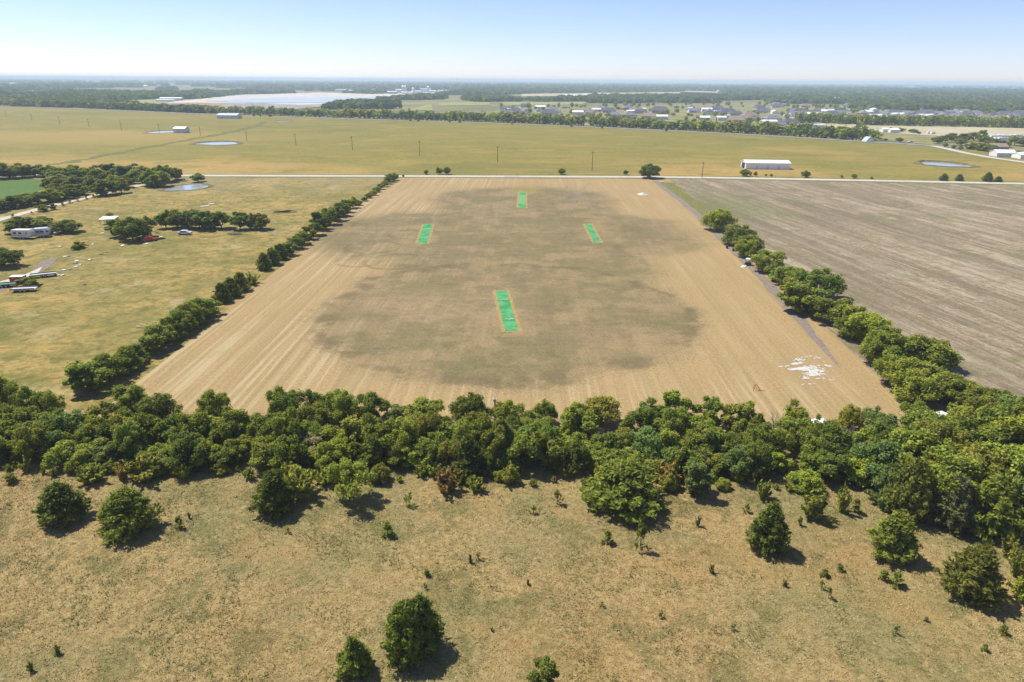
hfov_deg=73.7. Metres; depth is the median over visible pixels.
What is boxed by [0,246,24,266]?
yard tree
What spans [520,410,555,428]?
hedge tree
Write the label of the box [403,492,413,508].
seedling
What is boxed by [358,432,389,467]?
hedge tree
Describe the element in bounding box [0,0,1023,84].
sky
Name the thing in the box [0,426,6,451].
hedge tree
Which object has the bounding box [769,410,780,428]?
bare tree
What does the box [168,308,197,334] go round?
line tree
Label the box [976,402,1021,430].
thicket tree
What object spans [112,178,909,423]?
field
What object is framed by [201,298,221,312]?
line tree
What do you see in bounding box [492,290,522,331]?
cricket mat
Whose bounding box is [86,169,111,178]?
grove tree
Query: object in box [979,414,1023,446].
thicket tree
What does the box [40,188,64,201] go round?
grove tree
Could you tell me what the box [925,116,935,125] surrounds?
belt tree
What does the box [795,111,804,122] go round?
belt tree
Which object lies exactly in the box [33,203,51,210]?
yard tree
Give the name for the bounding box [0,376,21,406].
hedge tree
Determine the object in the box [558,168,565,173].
roadside tree
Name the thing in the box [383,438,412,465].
hedge tree
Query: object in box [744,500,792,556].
meadow cedar
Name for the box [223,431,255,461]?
hedge tree
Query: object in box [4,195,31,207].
grove tree
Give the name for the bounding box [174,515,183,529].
seedling
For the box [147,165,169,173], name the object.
grove tree
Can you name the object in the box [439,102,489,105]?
green field
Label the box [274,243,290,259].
line tree
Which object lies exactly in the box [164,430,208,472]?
hedge tree
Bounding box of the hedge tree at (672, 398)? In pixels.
[657,389,694,423]
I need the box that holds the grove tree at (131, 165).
[119,163,138,174]
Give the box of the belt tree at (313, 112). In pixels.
[309,109,318,116]
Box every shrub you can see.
[2,464,13,470]
[15,455,30,471]
[48,468,56,476]
[63,455,90,472]
[73,461,105,483]
[100,460,119,472]
[113,462,128,479]
[123,452,155,483]
[145,453,172,477]
[167,462,189,476]
[174,463,192,479]
[214,465,231,474]
[241,466,254,479]
[260,462,270,471]
[280,461,295,485]
[284,464,315,500]
[313,462,327,473]
[313,466,331,485]
[364,193,373,196]
[367,462,390,483]
[372,186,381,190]
[380,180,387,186]
[384,173,395,180]
[384,176,391,182]
[396,475,402,482]
[414,464,426,476]
[421,457,447,475]
[435,465,460,492]
[455,468,468,483]
[468,475,484,491]
[484,466,494,477]
[493,470,504,481]
[498,464,518,484]
[504,466,520,482]
[529,478,536,486]
[558,463,576,477]
[580,478,588,485]
[594,458,610,481]
[650,470,659,481]
[657,459,682,479]
[658,470,679,490]
[680,473,688,483]
[715,477,731,490]
[731,471,745,482]
[747,472,756,485]
[757,479,772,499]
[772,483,779,489]
[784,481,792,491]
[785,468,825,493]
[799,489,828,519]
[822,475,829,481]
[825,515,835,525]
[837,481,851,513]
[839,477,849,484]
[1001,532,1023,559]
[1007,575,1023,602]
[1008,546,1023,577]
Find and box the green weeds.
[0,448,1023,681]
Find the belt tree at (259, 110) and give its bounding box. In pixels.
[258,106,265,114]
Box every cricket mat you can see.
[415,224,433,243]
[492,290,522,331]
[516,192,527,207]
[583,224,602,242]
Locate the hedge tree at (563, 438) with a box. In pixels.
[556,431,571,447]
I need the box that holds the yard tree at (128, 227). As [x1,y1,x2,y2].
[112,215,149,239]
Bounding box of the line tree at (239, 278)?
[233,271,251,291]
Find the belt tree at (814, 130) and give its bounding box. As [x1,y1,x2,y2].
[807,125,819,136]
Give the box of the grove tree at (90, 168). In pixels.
[78,165,102,174]
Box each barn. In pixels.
[172,127,189,132]
[217,113,241,118]
[572,110,583,114]
[655,114,667,119]
[715,116,726,120]
[741,160,791,169]
[760,120,777,122]
[879,128,887,131]
[887,128,899,132]
[988,143,1008,149]
[989,149,1015,156]
[997,137,1009,140]
[1011,152,1023,158]
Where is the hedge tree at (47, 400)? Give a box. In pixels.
[28,389,66,414]
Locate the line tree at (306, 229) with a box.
[299,226,315,239]
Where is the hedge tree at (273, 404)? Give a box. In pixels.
[264,385,286,412]
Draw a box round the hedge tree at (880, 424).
[864,417,895,438]
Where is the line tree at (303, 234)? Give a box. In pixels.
[295,231,308,243]
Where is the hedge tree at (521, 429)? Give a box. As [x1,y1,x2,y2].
[506,424,525,439]
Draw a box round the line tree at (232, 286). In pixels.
[223,277,243,296]
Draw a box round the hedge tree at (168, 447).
[165,432,178,451]
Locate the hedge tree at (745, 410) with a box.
[721,399,757,431]
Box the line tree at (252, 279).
[245,271,260,284]
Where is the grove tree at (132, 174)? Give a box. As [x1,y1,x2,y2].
[123,170,140,182]
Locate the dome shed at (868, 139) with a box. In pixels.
[862,136,874,141]
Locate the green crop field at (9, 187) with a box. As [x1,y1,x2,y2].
[0,179,45,197]
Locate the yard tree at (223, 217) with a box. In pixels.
[208,211,231,227]
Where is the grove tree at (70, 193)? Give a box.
[45,184,80,197]
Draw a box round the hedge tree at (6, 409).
[0,404,32,418]
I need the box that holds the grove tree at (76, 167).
[65,164,78,176]
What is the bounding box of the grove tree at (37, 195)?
[28,191,51,203]
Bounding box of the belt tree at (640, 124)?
[634,119,648,127]
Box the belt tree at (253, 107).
[248,104,257,113]
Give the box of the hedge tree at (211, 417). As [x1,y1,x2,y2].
[191,412,217,428]
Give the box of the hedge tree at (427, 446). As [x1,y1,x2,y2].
[411,431,445,462]
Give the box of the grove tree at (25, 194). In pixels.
[17,192,40,204]
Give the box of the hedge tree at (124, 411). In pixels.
[100,406,133,424]
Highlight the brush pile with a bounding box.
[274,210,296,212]
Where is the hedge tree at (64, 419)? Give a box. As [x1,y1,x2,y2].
[47,411,92,442]
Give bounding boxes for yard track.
[0,257,56,291]
[0,266,42,281]
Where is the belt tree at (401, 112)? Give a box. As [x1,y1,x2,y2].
[398,110,404,119]
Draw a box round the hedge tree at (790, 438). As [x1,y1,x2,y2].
[774,427,798,451]
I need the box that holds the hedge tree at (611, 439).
[589,431,628,453]
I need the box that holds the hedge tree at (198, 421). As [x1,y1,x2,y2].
[167,410,211,436]
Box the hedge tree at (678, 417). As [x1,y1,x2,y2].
[653,405,690,439]
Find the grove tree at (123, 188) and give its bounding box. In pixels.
[109,178,129,192]
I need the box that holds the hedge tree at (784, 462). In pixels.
[770,449,795,471]
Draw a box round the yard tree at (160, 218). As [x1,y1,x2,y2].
[153,209,174,227]
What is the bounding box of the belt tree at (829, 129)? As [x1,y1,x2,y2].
[819,124,834,137]
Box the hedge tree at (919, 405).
[897,399,931,416]
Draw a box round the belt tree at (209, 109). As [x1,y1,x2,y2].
[204,107,213,112]
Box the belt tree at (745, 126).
[739,120,751,132]
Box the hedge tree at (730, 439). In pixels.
[715,430,744,456]
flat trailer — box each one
[0,281,19,287]
[9,285,37,291]
[30,271,62,277]
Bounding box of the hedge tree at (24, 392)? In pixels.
[8,385,41,408]
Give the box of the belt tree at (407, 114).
[404,108,413,118]
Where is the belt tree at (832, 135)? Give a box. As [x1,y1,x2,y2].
[826,128,839,138]
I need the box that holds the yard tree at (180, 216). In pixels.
[174,209,194,227]
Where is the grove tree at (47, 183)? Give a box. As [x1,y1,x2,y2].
[39,179,62,188]
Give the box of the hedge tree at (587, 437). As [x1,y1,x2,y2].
[560,429,592,448]
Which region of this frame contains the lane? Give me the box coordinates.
[0,184,144,220]
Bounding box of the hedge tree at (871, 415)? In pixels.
[860,405,899,426]
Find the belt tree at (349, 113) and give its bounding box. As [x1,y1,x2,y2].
[345,108,355,117]
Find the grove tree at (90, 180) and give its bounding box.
[82,177,102,188]
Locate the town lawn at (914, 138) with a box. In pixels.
[478,103,1023,150]
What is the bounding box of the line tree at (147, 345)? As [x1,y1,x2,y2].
[135,333,166,353]
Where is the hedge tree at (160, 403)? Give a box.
[133,392,183,419]
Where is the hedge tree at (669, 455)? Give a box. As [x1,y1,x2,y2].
[650,441,686,472]
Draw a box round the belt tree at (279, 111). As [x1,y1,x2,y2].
[275,107,284,115]
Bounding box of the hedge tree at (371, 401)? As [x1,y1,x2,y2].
[354,390,390,418]
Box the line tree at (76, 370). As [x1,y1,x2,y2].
[61,360,111,390]
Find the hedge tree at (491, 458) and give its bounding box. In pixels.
[479,445,501,467]
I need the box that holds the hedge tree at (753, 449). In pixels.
[745,440,778,471]
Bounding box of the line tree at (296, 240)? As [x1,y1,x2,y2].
[286,235,304,248]
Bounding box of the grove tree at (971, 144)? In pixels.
[965,142,977,148]
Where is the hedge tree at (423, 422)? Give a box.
[414,410,447,437]
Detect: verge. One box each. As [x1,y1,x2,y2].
[0,106,1017,150]
[19,174,1023,184]
[660,182,708,220]
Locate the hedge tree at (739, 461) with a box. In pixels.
[719,442,758,478]
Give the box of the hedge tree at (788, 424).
[774,417,811,448]
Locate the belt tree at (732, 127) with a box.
[724,120,736,132]
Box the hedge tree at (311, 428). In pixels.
[300,420,327,439]
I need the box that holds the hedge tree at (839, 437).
[811,421,854,455]
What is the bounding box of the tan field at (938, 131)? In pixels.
[802,121,1023,137]
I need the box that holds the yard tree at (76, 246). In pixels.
[70,244,82,249]
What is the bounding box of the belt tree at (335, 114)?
[331,108,338,116]
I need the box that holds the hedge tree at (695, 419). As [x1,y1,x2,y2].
[679,413,715,439]
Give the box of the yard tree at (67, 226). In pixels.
[50,219,83,232]
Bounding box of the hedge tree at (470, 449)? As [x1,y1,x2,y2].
[449,433,491,477]
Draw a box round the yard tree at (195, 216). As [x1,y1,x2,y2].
[183,209,210,227]
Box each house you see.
[503,108,516,111]
[518,103,531,107]
[535,105,545,108]
[541,109,557,114]
[578,107,590,111]
[591,108,601,111]
[602,107,615,112]
[607,112,621,116]
[620,105,631,109]
[622,112,636,117]
[642,113,655,118]
[650,106,669,112]
[687,108,700,112]
[699,116,710,119]
[703,108,713,114]
[710,106,723,109]
[717,108,735,113]
[727,111,742,114]
[727,116,745,122]
[740,112,759,117]
[741,115,754,120]
[752,105,765,108]
[757,108,771,112]
[762,115,782,120]
[770,110,778,113]
[771,104,783,107]
[779,118,799,124]
[787,111,807,117]
[798,103,810,106]
[823,110,837,112]
[856,110,868,114]
[888,109,899,112]
[916,109,935,113]
[959,109,969,111]
[960,112,977,115]
[978,114,991,117]
[996,111,1012,114]
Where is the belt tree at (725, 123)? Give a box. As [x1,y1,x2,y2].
[721,120,730,131]
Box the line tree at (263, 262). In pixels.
[255,252,272,270]
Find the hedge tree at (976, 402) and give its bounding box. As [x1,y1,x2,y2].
[962,394,1000,409]
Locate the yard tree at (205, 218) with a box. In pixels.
[195,210,219,228]
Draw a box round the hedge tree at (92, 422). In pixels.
[57,414,105,443]
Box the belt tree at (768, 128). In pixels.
[762,121,773,134]
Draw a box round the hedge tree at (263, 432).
[251,422,272,446]
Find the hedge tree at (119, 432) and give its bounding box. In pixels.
[104,420,149,460]
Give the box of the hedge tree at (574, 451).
[559,438,591,471]
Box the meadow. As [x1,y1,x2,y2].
[0,438,1023,681]
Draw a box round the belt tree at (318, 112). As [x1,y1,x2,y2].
[315,108,321,116]
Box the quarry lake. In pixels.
[212,97,375,102]
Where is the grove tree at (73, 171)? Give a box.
[67,168,89,180]
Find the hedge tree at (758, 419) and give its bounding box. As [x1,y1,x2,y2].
[743,412,765,431]
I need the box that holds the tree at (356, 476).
[324,457,377,500]
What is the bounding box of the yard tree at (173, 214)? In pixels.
[164,208,185,227]
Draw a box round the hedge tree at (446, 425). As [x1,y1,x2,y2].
[424,420,456,447]
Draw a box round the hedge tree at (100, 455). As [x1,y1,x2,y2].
[90,444,116,464]
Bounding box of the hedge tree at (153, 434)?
[127,410,163,446]
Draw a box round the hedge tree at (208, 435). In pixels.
[192,420,229,445]
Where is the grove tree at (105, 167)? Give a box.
[96,162,116,170]
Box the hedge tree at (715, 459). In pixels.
[704,448,726,475]
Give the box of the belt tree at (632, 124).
[626,119,637,127]
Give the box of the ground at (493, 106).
[0,78,1019,143]
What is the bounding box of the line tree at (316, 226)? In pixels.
[307,222,323,234]
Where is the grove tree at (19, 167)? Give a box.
[8,162,34,177]
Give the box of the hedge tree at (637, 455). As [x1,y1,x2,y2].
[617,445,652,465]
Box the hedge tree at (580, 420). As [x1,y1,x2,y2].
[560,405,599,439]
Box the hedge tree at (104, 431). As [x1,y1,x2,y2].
[93,422,119,452]
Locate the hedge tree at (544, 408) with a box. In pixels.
[531,398,558,420]
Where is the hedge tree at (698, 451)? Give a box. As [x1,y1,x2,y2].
[693,449,715,475]
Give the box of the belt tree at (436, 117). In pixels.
[434,113,439,120]
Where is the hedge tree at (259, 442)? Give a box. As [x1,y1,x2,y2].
[249,435,273,465]
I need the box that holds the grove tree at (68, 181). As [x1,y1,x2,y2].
[52,176,80,191]
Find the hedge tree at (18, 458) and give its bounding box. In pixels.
[8,445,32,464]
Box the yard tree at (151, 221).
[137,215,157,235]
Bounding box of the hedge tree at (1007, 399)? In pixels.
[997,394,1023,413]
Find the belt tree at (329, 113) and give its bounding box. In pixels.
[327,109,337,117]
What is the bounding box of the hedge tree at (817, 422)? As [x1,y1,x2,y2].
[803,413,838,437]
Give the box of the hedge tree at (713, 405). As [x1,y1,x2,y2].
[691,395,729,426]
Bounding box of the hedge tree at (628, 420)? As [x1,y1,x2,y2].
[615,415,636,432]
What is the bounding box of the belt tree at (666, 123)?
[661,121,671,129]
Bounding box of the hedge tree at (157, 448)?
[134,442,171,462]
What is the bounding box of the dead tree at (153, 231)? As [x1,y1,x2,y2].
[143,222,161,236]
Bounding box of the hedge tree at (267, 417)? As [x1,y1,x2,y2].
[257,412,279,424]
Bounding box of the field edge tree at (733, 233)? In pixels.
[720,224,759,243]
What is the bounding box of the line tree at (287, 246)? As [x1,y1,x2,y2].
[282,242,297,253]
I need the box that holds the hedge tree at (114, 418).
[108,413,150,447]
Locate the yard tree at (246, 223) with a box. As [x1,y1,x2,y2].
[243,212,256,228]
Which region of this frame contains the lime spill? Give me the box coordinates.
[778,355,837,384]
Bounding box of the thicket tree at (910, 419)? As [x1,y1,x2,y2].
[898,409,957,436]
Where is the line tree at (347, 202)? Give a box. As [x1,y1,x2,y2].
[341,199,353,211]
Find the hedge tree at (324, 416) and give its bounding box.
[296,399,334,426]
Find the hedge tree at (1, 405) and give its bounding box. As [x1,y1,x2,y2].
[0,402,15,408]
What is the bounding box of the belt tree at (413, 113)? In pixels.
[410,109,417,119]
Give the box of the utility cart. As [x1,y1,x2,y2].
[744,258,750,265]
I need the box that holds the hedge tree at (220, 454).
[202,443,238,471]
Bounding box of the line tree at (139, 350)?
[130,344,150,361]
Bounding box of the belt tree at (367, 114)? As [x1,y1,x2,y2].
[363,109,371,118]
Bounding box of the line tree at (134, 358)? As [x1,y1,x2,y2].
[112,345,145,373]
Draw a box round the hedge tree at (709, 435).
[686,421,725,453]
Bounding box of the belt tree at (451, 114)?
[447,109,456,120]
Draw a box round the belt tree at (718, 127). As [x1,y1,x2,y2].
[714,121,724,131]
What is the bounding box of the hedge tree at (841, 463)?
[812,440,851,479]
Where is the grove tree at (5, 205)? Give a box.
[0,195,23,208]
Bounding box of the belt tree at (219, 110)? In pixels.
[217,106,225,112]
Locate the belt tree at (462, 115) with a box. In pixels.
[458,109,466,120]
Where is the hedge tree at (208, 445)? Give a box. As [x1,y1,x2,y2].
[185,439,218,467]
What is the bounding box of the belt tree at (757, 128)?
[752,122,762,133]
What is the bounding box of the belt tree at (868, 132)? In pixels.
[861,127,874,136]
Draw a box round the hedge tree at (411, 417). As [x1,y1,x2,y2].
[395,414,418,421]
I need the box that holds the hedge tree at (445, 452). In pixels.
[436,438,465,469]
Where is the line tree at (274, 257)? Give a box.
[265,246,281,264]
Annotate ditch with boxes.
[48,121,266,164]
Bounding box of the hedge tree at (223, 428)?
[209,404,252,444]
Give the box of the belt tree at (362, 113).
[359,108,368,118]
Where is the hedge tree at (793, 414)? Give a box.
[781,398,809,425]
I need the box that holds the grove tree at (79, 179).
[68,175,94,186]
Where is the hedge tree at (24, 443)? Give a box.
[5,420,52,460]
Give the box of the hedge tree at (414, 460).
[399,445,435,467]
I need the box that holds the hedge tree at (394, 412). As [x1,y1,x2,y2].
[383,404,408,419]
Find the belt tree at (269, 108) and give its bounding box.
[266,104,274,113]
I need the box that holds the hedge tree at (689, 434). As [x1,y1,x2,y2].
[678,428,705,448]
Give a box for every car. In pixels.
[141,236,156,241]
[177,230,192,234]
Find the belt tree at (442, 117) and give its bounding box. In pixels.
[437,112,445,120]
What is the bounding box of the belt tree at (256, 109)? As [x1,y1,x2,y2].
[251,107,261,114]
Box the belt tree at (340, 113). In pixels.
[336,110,344,117]
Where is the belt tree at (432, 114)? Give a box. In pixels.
[425,111,434,120]
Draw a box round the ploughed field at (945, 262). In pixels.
[670,179,1023,412]
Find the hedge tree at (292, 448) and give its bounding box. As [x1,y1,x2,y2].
[267,433,312,467]
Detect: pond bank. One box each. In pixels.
[144,130,173,133]
[157,183,213,191]
[188,141,243,145]
[914,160,980,167]
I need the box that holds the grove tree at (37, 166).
[20,164,45,176]
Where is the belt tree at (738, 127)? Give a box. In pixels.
[733,120,742,132]
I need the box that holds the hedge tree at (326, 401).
[308,392,338,418]
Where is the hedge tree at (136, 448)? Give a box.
[124,441,147,465]
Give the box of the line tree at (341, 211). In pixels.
[328,206,344,219]
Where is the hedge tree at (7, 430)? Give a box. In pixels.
[0,419,24,452]
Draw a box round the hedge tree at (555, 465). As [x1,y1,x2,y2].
[547,446,562,469]
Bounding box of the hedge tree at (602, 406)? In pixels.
[584,394,622,424]
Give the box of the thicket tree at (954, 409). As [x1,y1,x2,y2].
[943,402,984,427]
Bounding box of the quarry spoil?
[220,102,321,108]
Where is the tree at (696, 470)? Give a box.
[682,459,717,494]
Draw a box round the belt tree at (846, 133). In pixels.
[838,127,853,138]
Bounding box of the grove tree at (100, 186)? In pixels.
[89,179,122,194]
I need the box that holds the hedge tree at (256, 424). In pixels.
[229,411,262,433]
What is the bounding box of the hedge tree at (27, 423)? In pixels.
[5,419,42,448]
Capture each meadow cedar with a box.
[30,477,92,528]
[94,484,165,543]
[245,468,297,519]
[332,633,373,680]
[379,597,432,671]
[410,591,445,658]
[576,453,666,523]
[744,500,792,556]
[865,509,923,566]
[933,542,1013,612]
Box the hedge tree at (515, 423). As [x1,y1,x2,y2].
[496,414,525,430]
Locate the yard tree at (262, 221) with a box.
[248,212,270,228]
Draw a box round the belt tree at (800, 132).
[793,122,807,136]
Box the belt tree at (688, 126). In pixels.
[684,119,693,130]
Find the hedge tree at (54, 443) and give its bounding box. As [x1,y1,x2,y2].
[40,441,65,462]
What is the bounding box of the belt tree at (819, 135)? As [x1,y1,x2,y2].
[817,126,827,137]
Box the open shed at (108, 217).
[98,216,117,224]
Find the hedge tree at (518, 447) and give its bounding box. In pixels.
[500,430,541,470]
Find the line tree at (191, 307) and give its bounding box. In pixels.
[175,301,204,327]
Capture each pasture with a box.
[0,107,1023,181]
[0,176,383,409]
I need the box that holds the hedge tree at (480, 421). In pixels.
[459,411,495,446]
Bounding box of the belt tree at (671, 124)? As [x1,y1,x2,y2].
[666,120,678,129]
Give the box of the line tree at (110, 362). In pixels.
[83,352,130,379]
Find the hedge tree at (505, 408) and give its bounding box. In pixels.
[491,399,525,419]
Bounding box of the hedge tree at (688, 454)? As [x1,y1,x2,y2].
[673,446,705,475]
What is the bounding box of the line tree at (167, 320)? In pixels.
[158,315,187,342]
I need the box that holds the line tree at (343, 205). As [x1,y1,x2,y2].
[333,201,350,215]
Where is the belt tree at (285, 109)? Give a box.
[281,107,288,115]
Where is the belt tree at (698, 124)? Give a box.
[693,118,707,130]
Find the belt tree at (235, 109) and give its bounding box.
[229,104,240,112]
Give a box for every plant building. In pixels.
[155,99,176,101]
[159,97,183,99]
[387,91,397,93]
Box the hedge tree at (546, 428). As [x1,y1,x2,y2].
[524,420,561,452]
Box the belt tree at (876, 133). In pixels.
[869,127,883,140]
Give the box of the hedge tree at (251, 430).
[240,423,258,454]
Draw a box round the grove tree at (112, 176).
[106,174,119,180]
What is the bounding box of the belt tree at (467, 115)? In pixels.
[465,110,471,120]
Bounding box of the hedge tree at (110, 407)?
[83,400,119,423]
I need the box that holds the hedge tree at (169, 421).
[155,408,183,444]
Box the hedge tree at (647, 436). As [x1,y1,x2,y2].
[623,425,665,457]
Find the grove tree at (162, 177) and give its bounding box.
[150,170,170,186]
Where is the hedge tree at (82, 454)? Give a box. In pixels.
[62,437,117,465]
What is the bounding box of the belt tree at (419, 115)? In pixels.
[413,111,423,119]
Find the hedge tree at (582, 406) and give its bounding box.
[562,401,590,425]
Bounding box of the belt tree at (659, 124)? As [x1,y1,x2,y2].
[657,118,664,128]
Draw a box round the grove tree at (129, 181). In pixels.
[113,175,133,185]
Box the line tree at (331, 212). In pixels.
[320,207,337,224]
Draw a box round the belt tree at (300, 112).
[295,110,304,116]
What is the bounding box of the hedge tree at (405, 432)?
[390,418,421,454]
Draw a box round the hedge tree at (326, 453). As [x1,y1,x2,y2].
[308,434,353,469]
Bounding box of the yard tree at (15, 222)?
[1,216,54,232]
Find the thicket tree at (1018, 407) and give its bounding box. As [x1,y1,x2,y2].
[1010,401,1023,415]
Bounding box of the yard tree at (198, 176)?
[189,173,205,181]
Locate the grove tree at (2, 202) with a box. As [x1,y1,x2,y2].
[0,200,7,209]
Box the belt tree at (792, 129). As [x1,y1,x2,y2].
[789,121,799,135]
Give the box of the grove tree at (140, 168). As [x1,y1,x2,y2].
[128,165,148,175]
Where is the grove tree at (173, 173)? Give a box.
[163,165,183,178]
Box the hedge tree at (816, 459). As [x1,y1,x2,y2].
[798,451,832,477]
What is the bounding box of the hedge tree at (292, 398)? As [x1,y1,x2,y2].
[276,388,324,417]
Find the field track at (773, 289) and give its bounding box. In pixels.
[653,181,839,367]
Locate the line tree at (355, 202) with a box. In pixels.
[348,196,359,206]
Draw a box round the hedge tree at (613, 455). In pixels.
[591,448,628,464]
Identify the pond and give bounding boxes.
[148,131,172,132]
[165,184,207,190]
[196,142,237,144]
[921,162,968,166]
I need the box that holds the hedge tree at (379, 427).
[358,413,395,451]
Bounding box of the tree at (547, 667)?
[526,655,559,681]
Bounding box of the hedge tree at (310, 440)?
[295,431,325,464]
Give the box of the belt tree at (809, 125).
[803,122,813,136]
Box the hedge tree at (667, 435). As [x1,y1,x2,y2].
[658,427,686,457]
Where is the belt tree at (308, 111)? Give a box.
[305,108,313,115]
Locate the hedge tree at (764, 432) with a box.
[745,421,785,451]
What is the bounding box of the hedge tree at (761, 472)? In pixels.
[747,456,776,478]
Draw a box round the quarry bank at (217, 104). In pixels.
[155,103,235,105]
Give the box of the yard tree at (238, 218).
[227,211,247,228]
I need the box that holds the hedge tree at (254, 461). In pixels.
[246,438,282,468]
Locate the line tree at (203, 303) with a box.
[183,297,215,318]
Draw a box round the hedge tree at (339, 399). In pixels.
[324,388,358,420]
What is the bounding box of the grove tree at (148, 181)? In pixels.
[143,175,157,186]
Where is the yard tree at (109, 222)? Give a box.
[103,218,125,235]
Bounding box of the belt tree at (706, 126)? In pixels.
[702,121,713,130]
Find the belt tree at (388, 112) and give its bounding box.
[384,109,391,118]
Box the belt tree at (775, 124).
[769,121,779,134]
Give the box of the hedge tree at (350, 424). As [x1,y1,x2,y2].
[337,415,369,444]
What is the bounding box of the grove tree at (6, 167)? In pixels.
[0,162,17,177]
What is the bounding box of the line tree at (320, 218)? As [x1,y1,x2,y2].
[309,211,331,227]
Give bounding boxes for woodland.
[0,78,1023,112]
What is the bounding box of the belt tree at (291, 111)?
[289,108,296,115]
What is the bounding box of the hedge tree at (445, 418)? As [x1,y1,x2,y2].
[440,415,452,423]
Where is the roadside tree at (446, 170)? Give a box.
[442,167,450,173]
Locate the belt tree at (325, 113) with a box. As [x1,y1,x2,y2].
[322,109,331,116]
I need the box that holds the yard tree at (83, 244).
[72,241,86,247]
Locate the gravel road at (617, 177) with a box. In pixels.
[36,174,1023,183]
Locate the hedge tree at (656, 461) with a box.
[640,453,666,474]
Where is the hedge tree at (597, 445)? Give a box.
[584,441,615,470]
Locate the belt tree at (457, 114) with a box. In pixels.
[454,110,460,120]
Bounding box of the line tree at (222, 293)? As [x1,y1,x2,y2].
[210,282,232,302]
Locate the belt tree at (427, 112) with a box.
[423,109,432,119]
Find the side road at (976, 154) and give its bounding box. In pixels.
[933,146,1023,162]
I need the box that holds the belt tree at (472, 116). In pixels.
[470,111,477,121]
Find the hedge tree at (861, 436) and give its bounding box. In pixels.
[847,425,879,446]
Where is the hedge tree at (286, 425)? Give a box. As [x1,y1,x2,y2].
[264,406,305,442]
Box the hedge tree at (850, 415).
[837,403,864,430]
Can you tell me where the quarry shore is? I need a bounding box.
[166,90,449,104]
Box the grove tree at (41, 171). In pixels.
[32,165,52,174]
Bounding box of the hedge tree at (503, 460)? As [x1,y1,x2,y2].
[492,445,510,466]
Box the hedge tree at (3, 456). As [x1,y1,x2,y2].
[0,444,10,461]
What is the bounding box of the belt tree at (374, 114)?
[372,110,380,118]
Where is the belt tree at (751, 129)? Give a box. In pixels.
[745,124,754,133]
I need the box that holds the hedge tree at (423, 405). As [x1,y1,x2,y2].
[403,395,444,418]
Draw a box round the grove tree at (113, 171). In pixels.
[108,165,129,175]
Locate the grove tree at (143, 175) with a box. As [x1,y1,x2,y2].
[136,169,154,183]
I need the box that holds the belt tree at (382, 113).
[378,108,387,118]
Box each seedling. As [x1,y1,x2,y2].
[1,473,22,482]
[26,660,32,671]
[53,644,62,655]
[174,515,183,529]
[367,473,379,485]
[380,519,395,538]
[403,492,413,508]
[423,569,430,575]
[529,505,536,513]
[551,489,563,503]
[601,530,614,544]
[634,521,647,550]
[695,515,701,526]
[708,563,714,573]
[742,503,751,512]
[782,578,788,585]
[798,516,802,525]
[818,580,825,588]
[819,568,829,577]
[825,587,832,598]
[836,563,845,572]
[852,498,862,511]
[878,569,889,579]
[888,570,906,589]
[892,624,900,634]
[952,527,963,536]
[980,643,988,652]
[981,535,992,545]
[998,624,1008,635]
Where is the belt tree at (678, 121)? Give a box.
[673,119,683,129]
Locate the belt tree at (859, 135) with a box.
[854,124,866,139]
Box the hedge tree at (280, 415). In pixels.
[273,410,303,424]
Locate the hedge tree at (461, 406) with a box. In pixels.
[448,391,494,423]
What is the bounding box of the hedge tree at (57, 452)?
[40,439,87,468]
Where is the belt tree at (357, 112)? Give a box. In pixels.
[354,108,360,117]
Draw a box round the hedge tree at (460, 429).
[448,419,479,449]
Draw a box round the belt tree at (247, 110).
[244,106,251,114]
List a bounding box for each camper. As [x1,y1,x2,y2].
[10,229,35,238]
[33,227,50,237]
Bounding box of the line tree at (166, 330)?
[142,323,177,345]
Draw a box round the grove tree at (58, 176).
[40,174,67,182]
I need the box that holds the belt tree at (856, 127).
[848,125,859,139]
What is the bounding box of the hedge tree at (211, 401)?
[193,388,230,417]
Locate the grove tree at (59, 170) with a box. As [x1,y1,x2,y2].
[44,166,70,179]
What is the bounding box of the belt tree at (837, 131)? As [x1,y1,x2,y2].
[833,125,848,138]
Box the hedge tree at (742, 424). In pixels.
[731,418,756,440]
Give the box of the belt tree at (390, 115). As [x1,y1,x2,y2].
[386,112,394,118]
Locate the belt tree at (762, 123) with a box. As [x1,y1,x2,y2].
[756,119,768,134]
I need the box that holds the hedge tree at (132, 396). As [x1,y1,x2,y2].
[111,382,147,417]
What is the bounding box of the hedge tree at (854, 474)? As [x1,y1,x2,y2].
[838,456,870,486]
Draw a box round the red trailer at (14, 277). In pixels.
[9,275,25,281]
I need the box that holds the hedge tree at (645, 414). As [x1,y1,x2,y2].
[626,396,662,426]
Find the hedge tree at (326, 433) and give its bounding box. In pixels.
[315,423,350,449]
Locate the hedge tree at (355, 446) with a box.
[336,439,366,464]
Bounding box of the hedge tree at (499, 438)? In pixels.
[479,416,514,455]
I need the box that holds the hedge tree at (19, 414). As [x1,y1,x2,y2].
[0,405,50,425]
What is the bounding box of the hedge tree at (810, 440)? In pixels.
[800,425,825,462]
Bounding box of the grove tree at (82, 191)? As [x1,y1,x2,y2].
[71,184,88,194]
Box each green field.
[126,99,167,102]
[405,104,432,110]
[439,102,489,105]
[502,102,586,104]
[808,108,887,110]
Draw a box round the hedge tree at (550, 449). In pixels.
[521,431,562,468]
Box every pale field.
[521,92,714,95]
[681,91,717,93]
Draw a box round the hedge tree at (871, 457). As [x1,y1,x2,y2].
[857,451,894,479]
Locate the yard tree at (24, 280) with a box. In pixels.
[14,275,39,285]
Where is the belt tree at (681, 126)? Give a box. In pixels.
[678,120,688,129]
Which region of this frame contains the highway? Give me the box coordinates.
[2,106,1023,151]
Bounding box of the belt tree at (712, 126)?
[709,120,718,130]
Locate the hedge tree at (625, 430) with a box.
[614,426,643,447]
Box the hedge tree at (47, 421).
[38,407,84,446]

